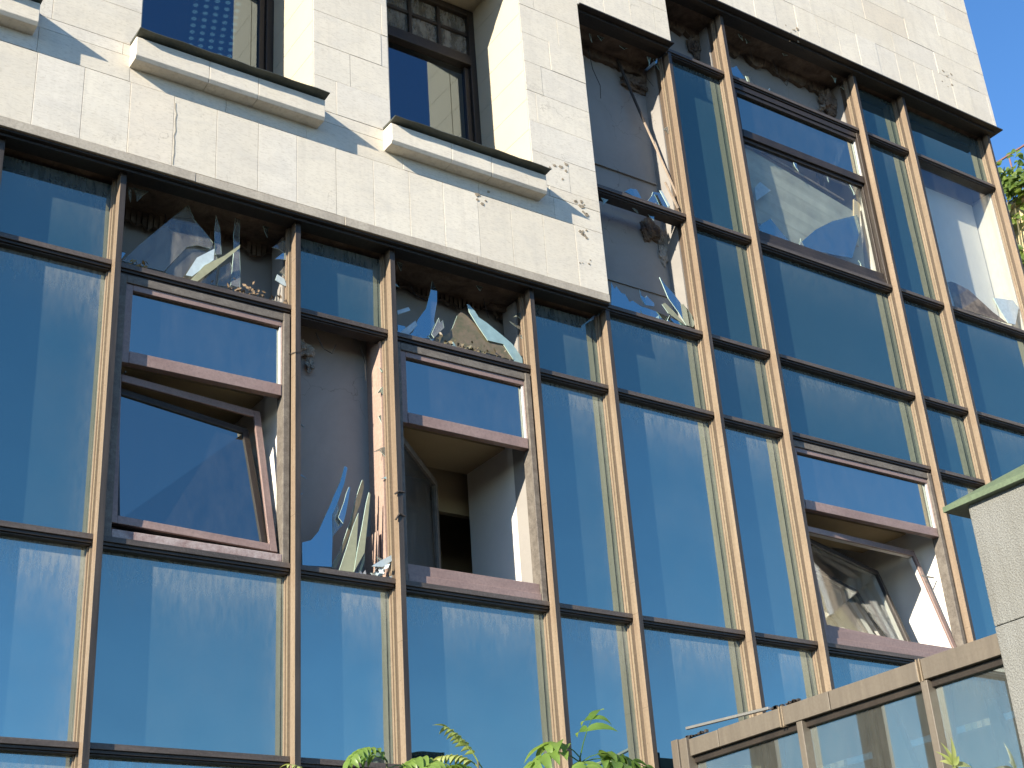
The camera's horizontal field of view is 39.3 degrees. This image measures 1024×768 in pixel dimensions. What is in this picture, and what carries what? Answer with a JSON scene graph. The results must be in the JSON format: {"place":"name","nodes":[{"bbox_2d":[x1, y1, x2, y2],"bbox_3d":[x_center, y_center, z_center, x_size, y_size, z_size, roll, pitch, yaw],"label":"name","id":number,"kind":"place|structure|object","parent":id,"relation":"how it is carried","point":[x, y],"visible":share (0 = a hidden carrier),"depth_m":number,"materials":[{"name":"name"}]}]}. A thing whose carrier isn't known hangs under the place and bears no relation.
{"place":"outdoors","nodes":[
{"label":"outdoors","id":0,"kind":"place"},
{"bbox_2d":[0,0,1023,767],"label":"office building","id":1,"kind":"structure","parent":0,"point":[738,430],"depth_m":9.34,"materials":[{"name":"glass"}]},
{"bbox_2d":[0,0,42,34],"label":"window","id":2,"kind":"structure","parent":1,"relation":"in","point":[18,15],"depth_m":8.05,"materials":[{"name":"beige stone"}]},
{"bbox_2d":[129,259,148,268],"bbox_3d":[-2.110,-0.684,8.123,0.120,0.062,0.062,14,-31,-32],"label":"dry leaf","id":3,"kind":"object","parent":1,"relation":"on","point":[139,265],"visible":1,"depth_m":8.13,"materials":[{"name":"plant"}]},
{"bbox_2d":[104,273,289,562],"bbox_3d":[-1.802,0.246,8.050,1.058,1.564,0.338,14,-31,-32],"label":"window","id":4,"kind":"structure","parent":1,"relation":"in","point":[181,477],"depth_m":8.00,"materials":[{"name":"glass"}]},
{"bbox_2d":[129,0,329,128],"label":"window","id":5,"kind":"structure","parent":1,"relation":"in","point":[257,54],"depth_m":9.50,"materials":[{"name":"beige stone"}]},
{"bbox_2d":[211,278,281,299],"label":"leaf litter","id":6,"kind":"object","parent":1,"relation":"on","point":[253,293],"visible":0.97,"depth_m":8.48,"materials":[{"name":"brown plant"}]},
{"bbox_2d":[371,564,391,577],"bbox_3d":[-0.746,1.073,8.195,0.131,0.095,0.089,1,-27,-10],"label":"glass rubble","id":7,"kind":"object","parent":1,"relation":"on","point":[380,572],"visible":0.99,"depth_m":8.19,"materials":[{"name":"white glass"}]},
{"bbox_2d":[381,0,550,200],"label":"window","id":8,"kind":"structure","parent":1,"relation":"in","point":[458,96],"depth_m":10.75,"materials":[{"name":"beige stone"}]},
{"bbox_2d":[427,332,505,357],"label":"leaf litter","id":9,"kind":"object","parent":1,"relation":"on","point":[461,344],"visible":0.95,"depth_m":9.29,"materials":[{"name":"plant"}]},
{"bbox_2d":[398,342,547,600],"bbox_3d":[-0.459,0.672,9.109,1.039,1.564,0.716,14,-31,-32],"label":"window","id":10,"kind":"structure","parent":1,"relation":"in","point":[442,393],"depth_m":9.04,"materials":[{"name":"blue glass"}]},
{"bbox_2d":[617,58,676,195],"bbox_3d":[1.103,-1.993,11.491,0.427,1.526,0.044,1,-27,-10],"label":"wooden batten","id":11,"kind":"object","parent":1,"relation":"on","point":[639,110],"visible":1,"depth_m":11.56,"materials":[{"name":"brown wood"}]},
{"bbox_2d":[664,182,678,208],"bbox_3d":[1.241,-1.466,11.150,0.108,0.227,0.018,10,-30,-26],"label":"wooden batten","id":12,"kind":"object","parent":1,"relation":"attached to","point":[672,197],"visible":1,"depth_m":11.14,"materials":[{"name":"brown wood"}]},
{"bbox_2d":[734,83,890,283],"bbox_3d":[2.470,-1.664,12.337,1.592,1.590,0.258,14,-31,-32],"label":"window","id":13,"kind":"structure","parent":1,"relation":"in","point":[775,129],"depth_m":12.37,"materials":[{"name":"blue glass"}]},
{"bbox_2d":[793,440,965,656],"bbox_3d":[2.593,1.379,10.986,1.592,1.564,0.597,14,-31,-32],"label":"window","id":14,"kind":"structure","parent":1,"relation":"in","point":[836,484],"depth_m":11.00,"materials":[{"name":"blue glass"}]},
{"bbox_2d":[964,0,1023,200],"label":"sky","id":15,"kind":"structure","parent":0,"point":[997,26],"materials":[{"name":"blue"}]},
{"bbox_2d":[997,144,1023,250],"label":"neighbour building","id":16,"kind":"structure","parent":0,"point":[1020,221],"depth_m":21.39,"materials":[{"name":"yellow brick"}]},
{"label":"ground","id":17,"kind":"structure","parent":0,"visible":0},
{"bbox_2d":[281,764,301,767],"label":"sapling","id":18,"kind":"object","parent":17,"relation":"on","point":[287,766],"visible":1,"depth_m":4.94,"materials":[{"name":"green plant"}]},
{"bbox_2d":[343,747,414,767],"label":"sapling","id":19,"kind":"object","parent":17,"relation":"on","point":[354,760],"visible":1,"depth_m":5.04,"materials":[{"name":"green plant"}]},
{"bbox_2d":[399,755,471,767],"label":"sapling","id":20,"kind":"object","parent":17,"relation":"on","point":[426,761],"visible":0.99,"depth_m":5.14,"materials":[{"name":"green plant"}]},
{"bbox_2d":[433,724,482,767],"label":"sapling","id":21,"kind":"object","parent":17,"relation":"on","point":[458,739],"visible":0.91,"depth_m":5.36,"materials":[{"name":"green plant"}]},
{"bbox_2d":[524,709,653,767],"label":"sapling","id":22,"kind":"object","parent":17,"relation":"on","point":[610,759],"visible":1,"depth_m":5.57,"materials":[{"name":"green plant"}]},
{"bbox_2d":[671,634,1023,767],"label":"glazed porch","id":23,"kind":"object","parent":17,"relation":"on","point":[885,718],"visible":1,"depth_m":7.83,"materials":[{"name":"blue glass"}]},
{"bbox_2d":[685,729,708,737],"bbox_3d":[1.103,2.115,8.653,0.020,0.018,0.227,14,-31,-32],"label":"debris","id":24,"kind":"object","parent":23,"relation":"on","point":[699,733],"visible":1,"depth_m":8.62,"materials":[{"name":"grey stone"}]},
{"bbox_2d":[685,707,770,729],"bbox_3d":[1.265,1.971,8.453,0.024,0.017,0.720,14,-28,-32],"label":"metal bar","id":25,"kind":"object","parent":23,"relation":"on","point":[729,717],"visible":1,"depth_m":8.43,"materials":[{"name":"silver metal"}]},
{"bbox_2d":[770,698,800,709],"bbox_3d":[1.540,1.802,8.085,0.020,0.017,0.227,14,-31,-32],"label":"debris","id":26,"kind":"object","parent":23,"relation":"on","point":[788,703],"visible":1,"depth_m":8.06,"materials":[{"name":"grey stone"}]},
{"bbox_2d":[937,737,970,767],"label":"sapling","id":27,"kind":"object","parent":17,"relation":"on","point":[953,760],"visible":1,"depth_m":6.86,"materials":[{"name":"green plant"}]},
{"bbox_2d":[942,464,1023,755],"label":"rendered pier","id":28,"kind":"structure","parent":17,"relation":"on","point":[993,510],"depth_m":6.59,"materials":[{"name":"beige paint"}]},
{"bbox_2d":[996,149,1023,266],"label":"climbing vine","id":29,"kind":"object","parent":17,"relation":"on","point":[1012,185],"visible":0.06,"depth_m":21.27,"materials":[{"name":"green plant"}]}
]}

